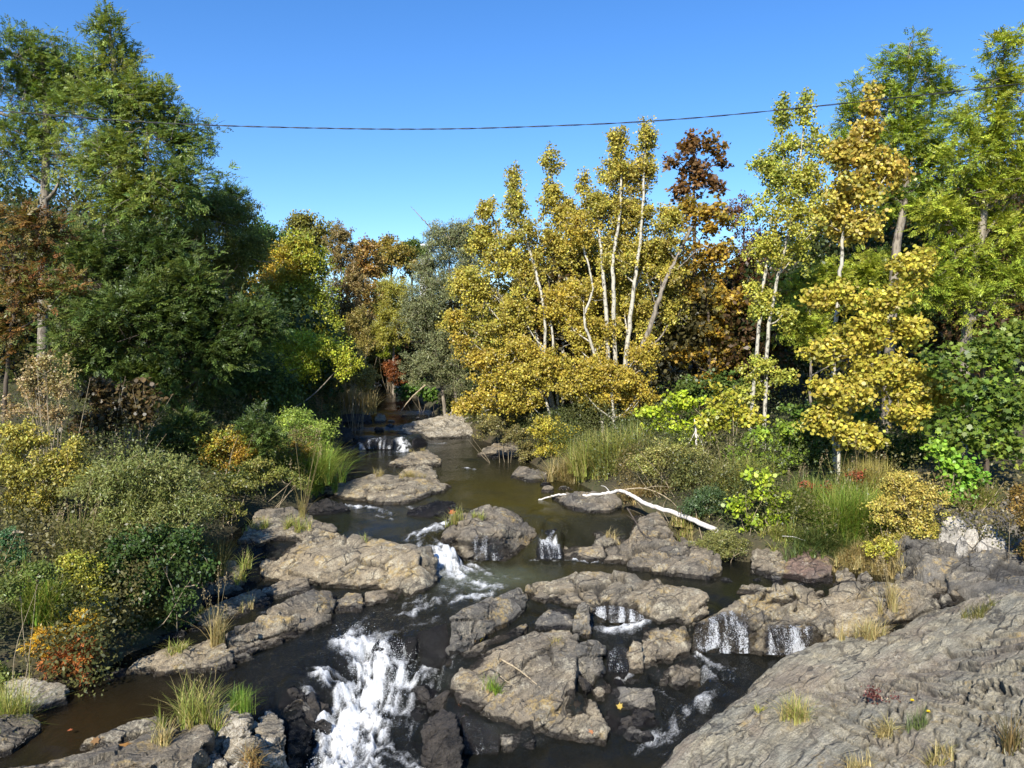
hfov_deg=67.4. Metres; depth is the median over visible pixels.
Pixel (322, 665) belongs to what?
stream water
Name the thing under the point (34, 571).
shrub
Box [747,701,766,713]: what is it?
grass tuft
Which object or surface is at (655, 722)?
stone
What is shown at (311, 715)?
stone
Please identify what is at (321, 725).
stone
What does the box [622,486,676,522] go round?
fallen branch
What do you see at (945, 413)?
shrub
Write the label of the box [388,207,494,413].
willow tree
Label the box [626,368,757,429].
shrub
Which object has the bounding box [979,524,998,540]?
boulder
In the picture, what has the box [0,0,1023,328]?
sky
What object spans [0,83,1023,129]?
overhead wire
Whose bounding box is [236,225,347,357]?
maple tree
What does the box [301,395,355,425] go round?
grass clump
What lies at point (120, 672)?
stone
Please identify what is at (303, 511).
grass tuft
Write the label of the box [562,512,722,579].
bedrock ledge
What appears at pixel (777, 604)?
bedrock ledge
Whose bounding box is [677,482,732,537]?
shrub
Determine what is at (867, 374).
aspen tree
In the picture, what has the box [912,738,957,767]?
grass tuft
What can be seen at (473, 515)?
grass tuft
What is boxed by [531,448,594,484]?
grass clump
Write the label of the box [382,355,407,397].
shrub
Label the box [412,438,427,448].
boulder
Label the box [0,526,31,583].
shrub
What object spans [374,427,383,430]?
stone
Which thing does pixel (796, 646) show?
waterfall
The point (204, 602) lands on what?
stone
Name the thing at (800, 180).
aspen tree
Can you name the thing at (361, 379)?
shrub
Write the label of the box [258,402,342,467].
shrub
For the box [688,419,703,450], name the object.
trunk
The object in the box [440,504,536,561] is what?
bedrock ledge
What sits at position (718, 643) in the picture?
waterfall
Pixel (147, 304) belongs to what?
rowan tree
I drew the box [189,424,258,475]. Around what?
shrub
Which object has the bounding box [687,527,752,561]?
shrub
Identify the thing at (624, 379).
aspen tree
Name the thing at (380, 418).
boulder
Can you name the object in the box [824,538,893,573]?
grass clump
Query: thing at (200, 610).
grass tuft
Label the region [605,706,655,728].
boulder
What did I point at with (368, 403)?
grass clump
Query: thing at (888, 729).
grass tuft
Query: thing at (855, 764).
grass tuft
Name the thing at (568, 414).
undergrowth
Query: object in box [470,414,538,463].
shrub
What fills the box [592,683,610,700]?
rock slab
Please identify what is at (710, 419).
sapling
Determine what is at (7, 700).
grass clump
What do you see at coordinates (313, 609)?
bedrock ledge
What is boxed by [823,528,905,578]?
grass clump
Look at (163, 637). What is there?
stone
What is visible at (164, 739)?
grass tuft
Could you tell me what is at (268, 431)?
shrub
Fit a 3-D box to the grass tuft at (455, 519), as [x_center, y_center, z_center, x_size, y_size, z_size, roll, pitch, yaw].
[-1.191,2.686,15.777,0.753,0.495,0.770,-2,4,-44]
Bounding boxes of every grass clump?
[0,547,111,632]
[0,657,83,730]
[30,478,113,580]
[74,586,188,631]
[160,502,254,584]
[255,425,378,497]
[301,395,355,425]
[312,389,332,420]
[316,378,391,414]
[329,460,359,482]
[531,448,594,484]
[550,419,670,483]
[608,474,693,505]
[668,503,709,540]
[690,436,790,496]
[756,521,806,551]
[763,474,942,549]
[764,445,861,524]
[765,517,863,561]
[810,436,929,500]
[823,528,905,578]
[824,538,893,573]
[942,480,1010,511]
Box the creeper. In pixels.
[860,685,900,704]
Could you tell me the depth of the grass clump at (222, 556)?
13.48 m
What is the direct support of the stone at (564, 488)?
in the stream water
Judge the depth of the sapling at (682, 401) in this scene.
21.59 m
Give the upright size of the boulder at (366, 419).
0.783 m
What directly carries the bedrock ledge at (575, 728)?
on the ground
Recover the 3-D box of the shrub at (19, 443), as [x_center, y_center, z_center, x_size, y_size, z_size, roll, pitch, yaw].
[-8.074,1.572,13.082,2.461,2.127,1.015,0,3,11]
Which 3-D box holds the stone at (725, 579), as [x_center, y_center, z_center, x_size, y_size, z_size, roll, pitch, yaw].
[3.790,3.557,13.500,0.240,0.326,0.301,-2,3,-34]
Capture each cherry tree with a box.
[322,218,375,390]
[717,189,774,378]
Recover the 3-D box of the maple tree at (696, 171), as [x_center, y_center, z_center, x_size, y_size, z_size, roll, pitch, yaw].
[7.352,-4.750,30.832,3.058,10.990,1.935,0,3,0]
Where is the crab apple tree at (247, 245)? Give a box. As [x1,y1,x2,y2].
[149,184,286,427]
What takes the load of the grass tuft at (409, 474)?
on the bedrock ledge at (384, 489)
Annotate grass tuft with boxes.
[133,651,250,735]
[141,716,184,746]
[142,703,178,730]
[159,639,191,656]
[180,563,250,647]
[196,604,204,613]
[216,548,257,584]
[222,682,264,713]
[228,741,271,767]
[239,589,254,612]
[242,516,270,531]
[281,512,313,533]
[289,426,322,519]
[373,467,387,476]
[397,469,425,478]
[434,503,467,526]
[471,510,485,519]
[477,675,506,695]
[545,635,562,645]
[606,528,622,544]
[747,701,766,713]
[764,687,830,724]
[825,614,900,641]
[834,747,877,767]
[860,711,908,740]
[863,550,913,614]
[897,699,937,731]
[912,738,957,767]
[956,591,1000,620]
[967,704,1023,755]
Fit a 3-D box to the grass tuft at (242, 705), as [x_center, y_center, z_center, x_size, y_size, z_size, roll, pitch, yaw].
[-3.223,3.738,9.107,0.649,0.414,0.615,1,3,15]
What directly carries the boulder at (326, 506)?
on the ground
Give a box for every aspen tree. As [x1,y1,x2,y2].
[435,195,552,410]
[442,307,577,423]
[494,159,564,417]
[526,141,614,422]
[531,206,627,431]
[552,333,666,427]
[571,115,673,426]
[730,87,832,449]
[791,244,967,482]
[808,79,916,483]
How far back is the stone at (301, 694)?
10.05 m
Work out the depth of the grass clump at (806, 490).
15.17 m
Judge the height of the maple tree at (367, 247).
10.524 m
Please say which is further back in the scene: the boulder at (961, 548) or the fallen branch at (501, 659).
the boulder at (961, 548)
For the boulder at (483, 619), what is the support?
on the ground
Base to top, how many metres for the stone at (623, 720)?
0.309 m
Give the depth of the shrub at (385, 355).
46.81 m
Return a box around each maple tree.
[235,212,292,295]
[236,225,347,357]
[252,326,367,411]
[337,232,393,386]
[660,193,753,408]
[661,127,734,374]
[913,311,1023,494]
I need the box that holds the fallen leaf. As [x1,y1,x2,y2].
[91,736,102,744]
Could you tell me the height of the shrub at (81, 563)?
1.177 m
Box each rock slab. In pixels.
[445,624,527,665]
[552,491,621,513]
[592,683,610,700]
[601,687,655,710]
[737,583,767,595]
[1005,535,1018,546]
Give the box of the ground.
[0,313,1023,706]
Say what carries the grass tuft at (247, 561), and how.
on the boulder at (231, 588)
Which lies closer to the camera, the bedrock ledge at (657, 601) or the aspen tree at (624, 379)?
the bedrock ledge at (657, 601)
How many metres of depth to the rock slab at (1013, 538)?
13.29 m
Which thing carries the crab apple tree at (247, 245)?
on the ground
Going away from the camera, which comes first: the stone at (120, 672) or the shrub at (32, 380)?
the stone at (120, 672)
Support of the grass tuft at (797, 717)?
on the slate outcrop
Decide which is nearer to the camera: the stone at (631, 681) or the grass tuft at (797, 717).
the grass tuft at (797, 717)
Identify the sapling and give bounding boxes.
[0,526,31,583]
[632,389,726,449]
[693,381,770,464]
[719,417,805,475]
[721,464,793,534]
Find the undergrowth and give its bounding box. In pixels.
[0,352,1023,696]
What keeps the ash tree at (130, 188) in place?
on the ground
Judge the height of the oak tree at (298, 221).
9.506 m
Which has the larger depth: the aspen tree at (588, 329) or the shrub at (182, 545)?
the aspen tree at (588, 329)
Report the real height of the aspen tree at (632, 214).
11.240 m
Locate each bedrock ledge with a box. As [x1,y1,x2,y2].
[0,713,41,758]
[4,676,69,712]
[10,719,216,767]
[80,716,162,750]
[126,639,235,675]
[180,588,269,630]
[210,703,262,767]
[225,588,335,663]
[237,506,337,546]
[251,710,288,767]
[259,528,438,597]
[262,577,310,599]
[285,710,312,767]
[322,462,451,504]
[397,412,473,438]
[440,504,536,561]
[450,630,578,733]
[524,570,708,631]
[537,698,611,745]
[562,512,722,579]
[691,582,835,656]
[819,578,965,639]
[878,498,1023,599]
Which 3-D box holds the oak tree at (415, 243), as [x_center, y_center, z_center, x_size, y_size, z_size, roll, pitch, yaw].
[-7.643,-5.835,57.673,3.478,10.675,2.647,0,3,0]
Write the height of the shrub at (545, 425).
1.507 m
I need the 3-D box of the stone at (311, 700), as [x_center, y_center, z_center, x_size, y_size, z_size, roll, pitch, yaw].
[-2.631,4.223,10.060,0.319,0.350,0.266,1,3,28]
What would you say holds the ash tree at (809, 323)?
on the ground
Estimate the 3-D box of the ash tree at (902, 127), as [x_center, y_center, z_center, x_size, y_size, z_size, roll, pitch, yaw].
[10.853,-4.208,21.806,4.954,11.645,2.512,0,3,0]
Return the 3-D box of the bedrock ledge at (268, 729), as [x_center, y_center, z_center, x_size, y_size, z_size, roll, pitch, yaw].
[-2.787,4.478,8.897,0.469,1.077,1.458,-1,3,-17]
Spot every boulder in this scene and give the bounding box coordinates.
[201,580,215,599]
[207,747,227,767]
[214,559,245,599]
[305,498,350,513]
[334,592,364,613]
[335,422,353,444]
[340,414,371,422]
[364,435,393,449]
[364,589,398,605]
[372,636,416,659]
[374,413,386,422]
[388,449,441,467]
[406,500,458,517]
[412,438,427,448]
[416,624,449,669]
[420,709,464,767]
[445,587,527,656]
[461,717,501,755]
[477,442,519,457]
[500,729,535,752]
[511,466,549,482]
[534,607,573,630]
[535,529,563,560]
[541,485,553,492]
[572,602,591,638]
[574,640,606,685]
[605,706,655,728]
[606,645,629,678]
[626,640,643,673]
[642,627,659,667]
[649,624,691,663]
[659,656,700,689]
[749,548,786,578]
[782,548,833,582]
[833,568,855,585]
[856,571,872,583]
[938,516,974,544]
[955,536,967,555]
[964,527,978,549]
[975,537,1006,552]
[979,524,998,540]
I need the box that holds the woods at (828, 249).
[396,150,1023,406]
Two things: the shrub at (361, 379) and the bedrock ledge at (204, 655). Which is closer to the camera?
the bedrock ledge at (204, 655)
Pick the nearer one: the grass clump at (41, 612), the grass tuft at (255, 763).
the grass tuft at (255, 763)
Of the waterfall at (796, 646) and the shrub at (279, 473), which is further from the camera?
the shrub at (279, 473)
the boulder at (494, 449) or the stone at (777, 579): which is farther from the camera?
the boulder at (494, 449)
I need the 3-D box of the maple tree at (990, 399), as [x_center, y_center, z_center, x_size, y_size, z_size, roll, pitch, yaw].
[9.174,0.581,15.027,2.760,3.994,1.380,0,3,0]
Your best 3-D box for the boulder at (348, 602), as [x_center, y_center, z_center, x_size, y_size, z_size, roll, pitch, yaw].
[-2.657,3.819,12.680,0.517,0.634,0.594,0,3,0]
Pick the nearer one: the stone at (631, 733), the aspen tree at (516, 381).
the stone at (631, 733)
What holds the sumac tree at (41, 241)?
on the ground
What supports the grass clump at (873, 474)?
on the ground
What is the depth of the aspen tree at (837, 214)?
16.14 m
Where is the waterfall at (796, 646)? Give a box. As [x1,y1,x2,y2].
[768,625,809,654]
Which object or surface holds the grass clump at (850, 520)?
on the ground
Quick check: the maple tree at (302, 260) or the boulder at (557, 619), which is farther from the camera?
the maple tree at (302, 260)
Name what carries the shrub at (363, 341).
on the ground
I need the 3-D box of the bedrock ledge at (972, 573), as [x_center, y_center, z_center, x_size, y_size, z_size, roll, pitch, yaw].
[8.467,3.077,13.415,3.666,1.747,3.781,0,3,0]
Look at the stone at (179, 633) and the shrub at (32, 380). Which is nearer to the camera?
the stone at (179, 633)
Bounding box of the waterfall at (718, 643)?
[696,610,748,653]
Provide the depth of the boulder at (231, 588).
13.27 m
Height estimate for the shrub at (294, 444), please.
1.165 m
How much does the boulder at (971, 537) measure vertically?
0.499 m
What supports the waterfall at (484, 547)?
on the bedrock ledge at (509, 534)
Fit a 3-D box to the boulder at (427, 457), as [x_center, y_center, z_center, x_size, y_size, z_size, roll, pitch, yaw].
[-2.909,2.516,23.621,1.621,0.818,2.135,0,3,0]
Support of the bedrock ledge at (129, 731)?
on the ground
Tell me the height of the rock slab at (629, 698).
0.655 m
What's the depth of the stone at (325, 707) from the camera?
10.06 m
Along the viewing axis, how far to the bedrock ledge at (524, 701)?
10.38 m
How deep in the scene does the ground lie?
16.93 m
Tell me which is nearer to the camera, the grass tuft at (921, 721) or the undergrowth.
the grass tuft at (921, 721)
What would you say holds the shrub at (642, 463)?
on the ground
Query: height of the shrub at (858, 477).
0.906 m
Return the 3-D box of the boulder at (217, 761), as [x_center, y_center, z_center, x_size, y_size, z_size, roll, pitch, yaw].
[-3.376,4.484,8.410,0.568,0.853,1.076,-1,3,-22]
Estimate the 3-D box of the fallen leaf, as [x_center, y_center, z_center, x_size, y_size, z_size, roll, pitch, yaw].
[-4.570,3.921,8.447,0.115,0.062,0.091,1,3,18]
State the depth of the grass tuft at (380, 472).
19.57 m
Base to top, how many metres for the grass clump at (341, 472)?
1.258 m
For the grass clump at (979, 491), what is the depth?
14.67 m
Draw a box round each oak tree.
[278,209,342,277]
[368,231,420,377]
[396,236,431,300]
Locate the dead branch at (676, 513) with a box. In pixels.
[538,486,717,532]
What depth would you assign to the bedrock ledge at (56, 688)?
9.54 m
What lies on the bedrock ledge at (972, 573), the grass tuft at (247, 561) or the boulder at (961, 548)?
the boulder at (961, 548)
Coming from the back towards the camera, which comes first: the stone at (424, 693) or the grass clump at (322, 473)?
the grass clump at (322, 473)
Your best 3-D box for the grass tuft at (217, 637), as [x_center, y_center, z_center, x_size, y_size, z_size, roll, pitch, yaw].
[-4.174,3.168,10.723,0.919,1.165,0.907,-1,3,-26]
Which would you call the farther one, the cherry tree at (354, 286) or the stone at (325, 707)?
the cherry tree at (354, 286)
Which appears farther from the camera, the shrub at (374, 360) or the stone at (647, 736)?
the shrub at (374, 360)
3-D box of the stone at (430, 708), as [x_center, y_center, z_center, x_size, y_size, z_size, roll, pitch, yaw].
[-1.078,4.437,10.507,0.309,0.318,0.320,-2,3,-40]
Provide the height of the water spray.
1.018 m
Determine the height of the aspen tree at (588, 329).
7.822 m
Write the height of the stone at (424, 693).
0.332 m
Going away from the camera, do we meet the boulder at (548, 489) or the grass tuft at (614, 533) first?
the grass tuft at (614, 533)
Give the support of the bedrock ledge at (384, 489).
on the ground
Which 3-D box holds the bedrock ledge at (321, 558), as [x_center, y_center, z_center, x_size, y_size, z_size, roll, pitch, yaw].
[-3.366,3.406,14.021,4.389,1.156,1.535,1,3,24]
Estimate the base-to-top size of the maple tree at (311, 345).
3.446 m
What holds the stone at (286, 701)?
on the ground
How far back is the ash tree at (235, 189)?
27.55 m
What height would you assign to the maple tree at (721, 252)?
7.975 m
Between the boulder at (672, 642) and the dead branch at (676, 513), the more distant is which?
the dead branch at (676, 513)
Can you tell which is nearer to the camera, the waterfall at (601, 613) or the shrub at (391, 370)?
the waterfall at (601, 613)
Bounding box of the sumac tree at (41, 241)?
[0,191,99,491]
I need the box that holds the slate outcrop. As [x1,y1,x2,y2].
[659,590,1023,767]
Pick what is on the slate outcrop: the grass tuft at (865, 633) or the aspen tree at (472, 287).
the grass tuft at (865, 633)
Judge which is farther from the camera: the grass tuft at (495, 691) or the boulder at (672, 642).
the boulder at (672, 642)
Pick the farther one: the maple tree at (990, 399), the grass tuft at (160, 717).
the maple tree at (990, 399)
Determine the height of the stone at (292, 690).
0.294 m
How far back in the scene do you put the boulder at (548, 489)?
18.87 m
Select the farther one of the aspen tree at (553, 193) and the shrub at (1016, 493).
the aspen tree at (553, 193)
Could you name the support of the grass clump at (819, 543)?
on the ground
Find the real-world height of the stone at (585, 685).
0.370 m
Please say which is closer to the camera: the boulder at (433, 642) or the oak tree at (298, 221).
the boulder at (433, 642)
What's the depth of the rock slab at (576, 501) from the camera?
16.91 m
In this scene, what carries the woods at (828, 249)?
on the ground
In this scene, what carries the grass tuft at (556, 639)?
on the bedrock ledge at (524, 701)
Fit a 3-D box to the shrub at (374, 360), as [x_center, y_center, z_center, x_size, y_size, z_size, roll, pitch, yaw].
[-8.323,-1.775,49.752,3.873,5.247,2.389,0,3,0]
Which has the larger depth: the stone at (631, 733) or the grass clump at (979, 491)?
the grass clump at (979, 491)
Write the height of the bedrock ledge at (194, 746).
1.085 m
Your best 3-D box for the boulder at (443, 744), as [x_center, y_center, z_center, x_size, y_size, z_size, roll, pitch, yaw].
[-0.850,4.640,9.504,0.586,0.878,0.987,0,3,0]
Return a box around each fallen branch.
[400,385,425,411]
[499,658,540,687]
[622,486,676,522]
[627,508,651,539]
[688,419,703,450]
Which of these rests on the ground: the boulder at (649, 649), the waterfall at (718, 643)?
the boulder at (649, 649)
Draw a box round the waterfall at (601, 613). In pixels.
[595,606,643,622]
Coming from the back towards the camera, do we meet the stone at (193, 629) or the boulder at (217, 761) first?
the stone at (193, 629)
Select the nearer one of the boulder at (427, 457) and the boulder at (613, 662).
the boulder at (613, 662)
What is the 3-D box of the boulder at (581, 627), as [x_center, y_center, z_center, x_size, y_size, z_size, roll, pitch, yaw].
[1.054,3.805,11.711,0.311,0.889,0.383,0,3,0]
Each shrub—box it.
[0,348,89,499]
[0,414,97,531]
[0,556,63,692]
[35,632,108,686]
[52,439,229,562]
[54,549,116,619]
[58,373,173,462]
[85,519,220,634]
[142,399,292,473]
[184,474,264,532]
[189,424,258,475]
[225,456,310,507]
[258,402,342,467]
[271,441,315,466]
[294,348,364,407]
[323,303,379,414]
[327,345,382,432]
[356,337,419,385]
[362,329,407,388]
[376,343,401,392]
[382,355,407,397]
[394,378,440,412]
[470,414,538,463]
[511,339,628,423]
[525,414,584,457]
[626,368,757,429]
[626,437,720,497]
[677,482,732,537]
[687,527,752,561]
[769,398,901,468]
[797,469,866,497]
[857,527,938,575]
[859,468,955,548]
[879,385,971,466]
[919,436,1003,510]
[1005,483,1023,562]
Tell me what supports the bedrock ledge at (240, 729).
on the ground
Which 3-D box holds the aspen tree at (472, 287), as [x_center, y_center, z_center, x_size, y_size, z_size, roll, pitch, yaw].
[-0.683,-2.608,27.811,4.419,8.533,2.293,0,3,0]
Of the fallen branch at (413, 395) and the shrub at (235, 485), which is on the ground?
the shrub at (235, 485)
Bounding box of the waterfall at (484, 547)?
[472,535,496,560]
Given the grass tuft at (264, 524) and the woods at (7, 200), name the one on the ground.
the woods at (7, 200)
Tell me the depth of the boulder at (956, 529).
13.45 m
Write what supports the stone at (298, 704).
in the stream water
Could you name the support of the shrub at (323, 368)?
on the ground
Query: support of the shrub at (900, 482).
on the ground
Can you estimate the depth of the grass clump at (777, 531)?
14.62 m
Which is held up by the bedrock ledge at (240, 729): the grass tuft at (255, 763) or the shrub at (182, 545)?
the grass tuft at (255, 763)
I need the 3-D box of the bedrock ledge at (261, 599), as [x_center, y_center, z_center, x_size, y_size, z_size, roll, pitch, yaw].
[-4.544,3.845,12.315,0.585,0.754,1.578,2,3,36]
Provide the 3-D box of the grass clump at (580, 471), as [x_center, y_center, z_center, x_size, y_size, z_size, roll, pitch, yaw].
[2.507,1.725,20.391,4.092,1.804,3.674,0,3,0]
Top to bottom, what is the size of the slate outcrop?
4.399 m
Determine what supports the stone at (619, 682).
in the stream water
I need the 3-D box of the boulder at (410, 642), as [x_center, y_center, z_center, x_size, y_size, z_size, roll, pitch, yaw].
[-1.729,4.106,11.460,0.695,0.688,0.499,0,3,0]
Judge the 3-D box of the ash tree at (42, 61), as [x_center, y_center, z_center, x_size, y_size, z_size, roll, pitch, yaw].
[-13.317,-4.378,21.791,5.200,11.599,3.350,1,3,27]
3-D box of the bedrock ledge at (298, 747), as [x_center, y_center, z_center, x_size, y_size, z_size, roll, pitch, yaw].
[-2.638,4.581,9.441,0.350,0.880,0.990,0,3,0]
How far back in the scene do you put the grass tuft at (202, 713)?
8.78 m
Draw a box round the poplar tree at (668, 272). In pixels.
[624,200,703,425]
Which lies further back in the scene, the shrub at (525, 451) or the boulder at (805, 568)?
the shrub at (525, 451)
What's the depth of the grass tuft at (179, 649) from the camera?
10.59 m
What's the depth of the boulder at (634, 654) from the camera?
11.08 m
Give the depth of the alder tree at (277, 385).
21.82 m
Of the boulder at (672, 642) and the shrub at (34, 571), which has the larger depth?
the boulder at (672, 642)
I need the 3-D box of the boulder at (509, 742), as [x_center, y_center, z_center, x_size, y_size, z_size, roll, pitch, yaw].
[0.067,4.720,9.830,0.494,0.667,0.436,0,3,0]
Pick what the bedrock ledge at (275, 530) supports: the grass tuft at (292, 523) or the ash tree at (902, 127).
the grass tuft at (292, 523)
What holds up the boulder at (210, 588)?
on the ground
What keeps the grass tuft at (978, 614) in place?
on the slate outcrop
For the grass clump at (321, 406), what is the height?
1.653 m
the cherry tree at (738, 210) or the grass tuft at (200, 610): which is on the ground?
the cherry tree at (738, 210)
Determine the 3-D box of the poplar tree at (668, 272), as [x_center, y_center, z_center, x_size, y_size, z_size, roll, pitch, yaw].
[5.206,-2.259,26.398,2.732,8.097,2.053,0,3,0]
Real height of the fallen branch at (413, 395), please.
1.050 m
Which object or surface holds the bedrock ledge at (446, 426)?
on the ground
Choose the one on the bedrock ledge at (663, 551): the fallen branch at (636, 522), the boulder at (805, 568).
the fallen branch at (636, 522)
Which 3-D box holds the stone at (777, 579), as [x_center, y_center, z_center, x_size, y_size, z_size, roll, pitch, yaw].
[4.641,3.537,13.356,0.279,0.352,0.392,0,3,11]
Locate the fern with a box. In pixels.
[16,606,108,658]
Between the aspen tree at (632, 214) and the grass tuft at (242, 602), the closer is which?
the grass tuft at (242, 602)
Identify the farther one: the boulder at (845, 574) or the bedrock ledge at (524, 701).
the boulder at (845, 574)
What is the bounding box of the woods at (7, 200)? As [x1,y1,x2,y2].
[0,168,432,405]
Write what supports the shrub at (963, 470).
on the ground
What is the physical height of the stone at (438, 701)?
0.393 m
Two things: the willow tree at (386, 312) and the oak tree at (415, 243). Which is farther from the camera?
the oak tree at (415, 243)
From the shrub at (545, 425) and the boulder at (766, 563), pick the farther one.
the shrub at (545, 425)
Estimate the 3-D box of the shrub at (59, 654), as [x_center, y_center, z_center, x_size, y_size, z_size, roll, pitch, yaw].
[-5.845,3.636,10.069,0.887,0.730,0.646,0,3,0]
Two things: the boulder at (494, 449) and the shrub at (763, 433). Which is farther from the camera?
the boulder at (494, 449)
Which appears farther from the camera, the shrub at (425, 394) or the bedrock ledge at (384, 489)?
the shrub at (425, 394)
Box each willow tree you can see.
[367,272,422,396]
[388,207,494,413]
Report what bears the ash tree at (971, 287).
on the ground
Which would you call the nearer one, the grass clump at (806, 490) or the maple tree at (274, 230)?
the grass clump at (806, 490)
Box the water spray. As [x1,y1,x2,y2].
[314,625,418,767]
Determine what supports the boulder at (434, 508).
on the ground
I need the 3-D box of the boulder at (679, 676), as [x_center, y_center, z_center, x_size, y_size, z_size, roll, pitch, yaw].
[2.439,4.413,11.105,0.849,0.772,0.445,-2,3,-38]
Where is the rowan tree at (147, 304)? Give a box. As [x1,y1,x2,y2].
[15,208,297,434]
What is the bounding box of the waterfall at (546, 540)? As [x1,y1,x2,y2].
[540,530,561,558]
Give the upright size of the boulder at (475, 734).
0.754 m
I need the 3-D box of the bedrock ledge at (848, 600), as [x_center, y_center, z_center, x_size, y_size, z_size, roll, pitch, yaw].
[6.004,3.834,12.205,2.591,1.240,1.445,0,3,0]
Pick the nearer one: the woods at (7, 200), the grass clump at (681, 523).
the grass clump at (681, 523)
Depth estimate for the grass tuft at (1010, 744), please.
7.29 m
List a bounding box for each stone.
[104,670,115,680]
[109,668,126,676]
[157,634,169,641]
[169,629,187,637]
[189,626,200,631]
[202,599,214,606]
[278,695,297,709]
[283,697,310,712]
[284,686,298,696]
[297,689,305,698]
[302,708,319,725]
[304,691,319,711]
[310,719,331,734]
[319,702,331,714]
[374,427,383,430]
[410,707,432,721]
[411,684,437,707]
[425,696,435,715]
[429,689,450,713]
[540,482,551,485]
[558,486,571,490]
[577,676,590,697]
[609,679,623,685]
[610,724,627,734]
[612,715,633,725]
[623,726,644,741]
[626,678,640,684]
[638,730,654,741]
[647,719,659,727]
[721,577,732,581]
[770,576,782,584]
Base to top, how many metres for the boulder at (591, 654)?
0.879 m
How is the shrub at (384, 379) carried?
on the ground
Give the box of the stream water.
[0,385,954,767]
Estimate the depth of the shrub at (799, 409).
18.37 m
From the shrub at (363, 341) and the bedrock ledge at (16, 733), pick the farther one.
the shrub at (363, 341)
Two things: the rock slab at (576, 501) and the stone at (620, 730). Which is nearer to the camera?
the stone at (620, 730)
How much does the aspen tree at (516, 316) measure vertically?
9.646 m
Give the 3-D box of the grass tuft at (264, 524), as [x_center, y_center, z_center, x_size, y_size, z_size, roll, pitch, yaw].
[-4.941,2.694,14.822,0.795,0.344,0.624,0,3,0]
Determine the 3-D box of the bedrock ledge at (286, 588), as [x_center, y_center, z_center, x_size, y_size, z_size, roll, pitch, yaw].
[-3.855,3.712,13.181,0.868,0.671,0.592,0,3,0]
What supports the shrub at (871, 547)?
on the ground
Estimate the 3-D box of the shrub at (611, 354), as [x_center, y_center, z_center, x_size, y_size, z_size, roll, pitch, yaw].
[2.226,-0.298,28.118,4.878,3.754,1.965,0,3,0]
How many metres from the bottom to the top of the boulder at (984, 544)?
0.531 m
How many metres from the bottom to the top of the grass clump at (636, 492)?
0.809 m
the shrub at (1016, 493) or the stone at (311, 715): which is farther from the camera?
the shrub at (1016, 493)
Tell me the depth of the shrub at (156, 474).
12.61 m
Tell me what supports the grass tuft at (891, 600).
on the bedrock ledge at (848, 600)
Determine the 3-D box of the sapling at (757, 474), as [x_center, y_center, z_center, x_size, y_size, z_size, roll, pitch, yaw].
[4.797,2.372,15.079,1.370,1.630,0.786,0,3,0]
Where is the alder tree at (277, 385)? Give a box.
[192,349,308,433]
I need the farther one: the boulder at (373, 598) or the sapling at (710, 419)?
the sapling at (710, 419)
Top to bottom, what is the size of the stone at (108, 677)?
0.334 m
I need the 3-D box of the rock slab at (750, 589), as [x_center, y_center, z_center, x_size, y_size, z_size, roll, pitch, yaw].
[4.013,3.623,12.773,0.628,0.560,0.348,0,3,0]
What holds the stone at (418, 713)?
on the ground
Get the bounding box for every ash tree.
[0,14,108,417]
[48,0,244,437]
[165,175,255,307]
[760,242,938,404]
[816,25,975,431]
[895,21,1023,457]
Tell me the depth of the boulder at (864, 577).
13.11 m
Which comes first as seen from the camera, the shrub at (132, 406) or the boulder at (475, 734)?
the boulder at (475, 734)
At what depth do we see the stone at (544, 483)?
19.77 m
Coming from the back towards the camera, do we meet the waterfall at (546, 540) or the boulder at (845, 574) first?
the waterfall at (546, 540)

